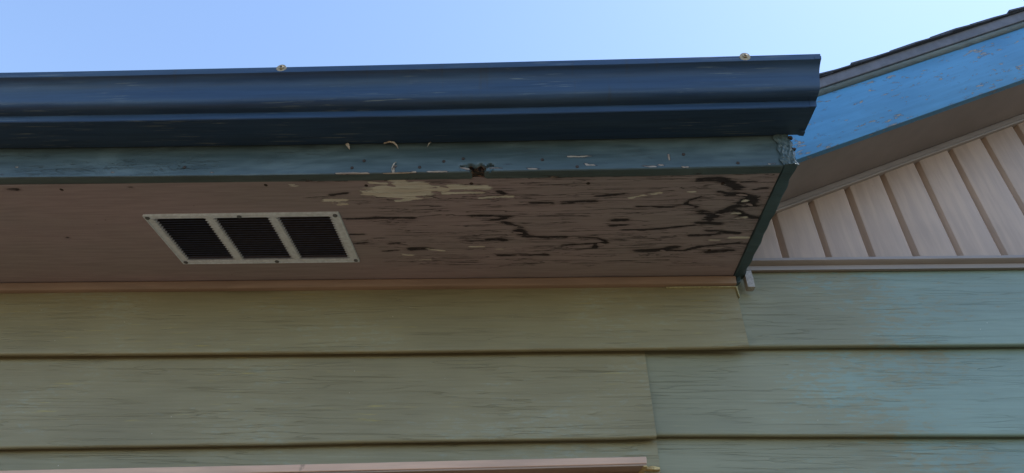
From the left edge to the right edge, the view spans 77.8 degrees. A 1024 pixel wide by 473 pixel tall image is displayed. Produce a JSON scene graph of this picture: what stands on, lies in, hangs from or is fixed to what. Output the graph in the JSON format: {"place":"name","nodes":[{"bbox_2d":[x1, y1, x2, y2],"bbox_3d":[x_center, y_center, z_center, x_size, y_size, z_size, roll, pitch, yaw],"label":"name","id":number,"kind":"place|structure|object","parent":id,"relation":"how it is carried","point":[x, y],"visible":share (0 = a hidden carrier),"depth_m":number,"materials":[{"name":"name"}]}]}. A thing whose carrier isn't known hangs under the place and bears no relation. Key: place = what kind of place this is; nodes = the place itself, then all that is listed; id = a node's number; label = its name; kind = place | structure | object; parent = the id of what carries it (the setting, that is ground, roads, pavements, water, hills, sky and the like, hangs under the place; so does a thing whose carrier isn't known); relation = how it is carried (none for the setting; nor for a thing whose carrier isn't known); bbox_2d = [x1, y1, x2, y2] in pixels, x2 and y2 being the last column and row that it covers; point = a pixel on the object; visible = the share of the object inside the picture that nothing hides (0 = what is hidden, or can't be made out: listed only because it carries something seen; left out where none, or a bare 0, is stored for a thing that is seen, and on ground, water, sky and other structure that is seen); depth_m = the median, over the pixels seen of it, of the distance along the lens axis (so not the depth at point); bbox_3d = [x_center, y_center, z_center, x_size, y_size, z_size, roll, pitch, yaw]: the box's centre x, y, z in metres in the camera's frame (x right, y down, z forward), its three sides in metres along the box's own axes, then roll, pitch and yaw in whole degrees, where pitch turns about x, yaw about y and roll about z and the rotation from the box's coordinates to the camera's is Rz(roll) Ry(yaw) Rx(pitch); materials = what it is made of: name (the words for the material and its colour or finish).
{"place":"outdoors","nodes":[
{"label":"outdoors","id":0,"kind":"place"},
{"bbox_2d":[0,0,1023,72],"label":"sky","id":1,"kind":"structure","parent":0,"point":[36,35],"materials":[{"name":"blue"}]},
{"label":"roof","id":2,"kind":"structure","parent":0,"visible":0},
{"bbox_2d":[0,135,783,184],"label":"eave fascia","id":3,"kind":"structure","parent":2,"relation":"attached to","point":[389,160],"depth_m":1.35,"materials":[{"name":"teal paint"}]},
{"bbox_2d":[0,54,820,147],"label":"rain gutter","id":4,"kind":"object","parent":3,"relation":"attached to","point":[761,95],"visible":1,"depth_m":1.32,"materials":[{"name":"blue metal"}]},
{"bbox_2d":[276,65,285,70],"bbox_3d":[-0.488,-0.356,1.342,0.022,0.022,0.006,-1,-35,3],"label":"gutter screw","id":5,"kind":"object","parent":4,"relation":"attached to","point":[280,67],"visible":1,"depth_m":1.34,"materials":[{"name":"silver metal"}]},
{"bbox_2d":[740,53,749,59],"bbox_3d":[0.477,-0.369,1.300,0.022,0.022,0.006,-1,-35,3],"label":"gutter screw","id":6,"kind":"object","parent":4,"relation":"attached to","point":[744,56],"visible":1,"depth_m":1.30,"materials":[{"name":"silver metal"}]},
{"label":"ground","id":7,"kind":"structure","parent":0,"visible":0},
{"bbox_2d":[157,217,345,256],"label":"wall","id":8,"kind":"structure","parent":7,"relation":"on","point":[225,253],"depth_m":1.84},
{"bbox_2d":[0,270,1023,472],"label":"lap siding wall","id":9,"kind":"structure","parent":8,"relation":"attached to","point":[860,372],"depth_m":1.52,"materials":[{"name":"green paint"}]},
{"bbox_2d":[0,457,646,472],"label":"window head trim","id":10,"kind":"structure","parent":9,"relation":"attached to","point":[605,465],"depth_m":1.35,"materials":[{"name":"pink paint"}]},
{"bbox_2d":[0,276,740,292],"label":"wall moulding","id":11,"kind":"object","parent":9,"relation":"attached to","point":[373,284],"depth_m":1.68,"materials":[{"name":"brown paint"}]},
{"bbox_2d":[0,173,779,282],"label":"eave soffit","id":12,"kind":"structure","parent":9,"relation":"attached to","point":[633,226],"depth_m":1.49,"materials":[{"name":"brown paint"}]},
{"bbox_2d":[143,211,359,263],"bbox_3d":[-0.619,0.006,1.536,0.458,0.011,0.205,-1,-35,3],"label":"soffit vent","id":13,"kind":"object","parent":12,"relation":"attached to","point":[233,249],"visible":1,"depth_m":1.53,"materials":[{"name":"white metal"}]},
{"bbox_2d":[733,134,798,279],"bbox_3d":[0.580,-0.170,1.576,0.040,0.375,0.450,-1,-35,3],"label":"eave end board","id":14,"kind":"object","parent":12,"relation":"attached to","point":[786,150],"visible":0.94,"depth_m":1.38,"materials":[{"name":"teal paint"}]},
{"bbox_2d":[645,466,659,470],"bbox_3d":[0.305,0.504,1.379,0.032,0.008,0.015,-1,-35,3],"label":"wood shim","id":15,"kind":"object","parent":9,"relation":"attached to","point":[652,468],"visible":0.87,"depth_m":1.38,"materials":[{"name":"beige wood"}]},
{"bbox_2d":[743,270,754,290],"bbox_3d":[0.609,0.114,1.631,0.018,0.053,0.030,-1,-35,3],"label":"flashing scrap","id":16,"kind":"object","parent":9,"relation":"attached to","point":[749,283],"visible":0.86,"depth_m":1.62,"materials":[{"name":"grey metal"}]},
{"bbox_2d":[747,255,1023,271],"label":"gable base trim","id":17,"kind":"structure","parent":9,"relation":"on","point":[916,263],"depth_m":1.65,"materials":[{"name":"beige paint"}]},
{"bbox_2d":[753,122,1023,257],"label":"gable wall","id":18,"kind":"structure","parent":8,"relation":"attached to","point":[966,199],"depth_m":1.75,"materials":[{"name":"beige paint"}]},
{"bbox_2d":[774,114,1023,215],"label":"rake channel trim","id":19,"kind":"structure","parent":18,"relation":"attached to","point":[880,171],"depth_m":1.83,"materials":[{"name":"beige paint"}]},
{"bbox_2d":[780,83,1023,201],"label":"rake soffit","id":20,"kind":"structure","parent":8,"relation":"attached to","point":[826,169],"depth_m":1.77,"materials":[{"name":"beige paint"}]},
{"bbox_2d":[819,6,1023,88],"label":"shingled roof","id":21,"kind":"structure","parent":8,"relation":"attached to","point":[923,47],"depth_m":1.81,"materials":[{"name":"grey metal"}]},
{"bbox_2d":[788,21,1023,162],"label":"rake fascia","id":22,"kind":"structure","parent":21,"relation":"attached to","point":[871,104],"depth_m":1.74,"materials":[{"name":"blue paint"}]}
]}

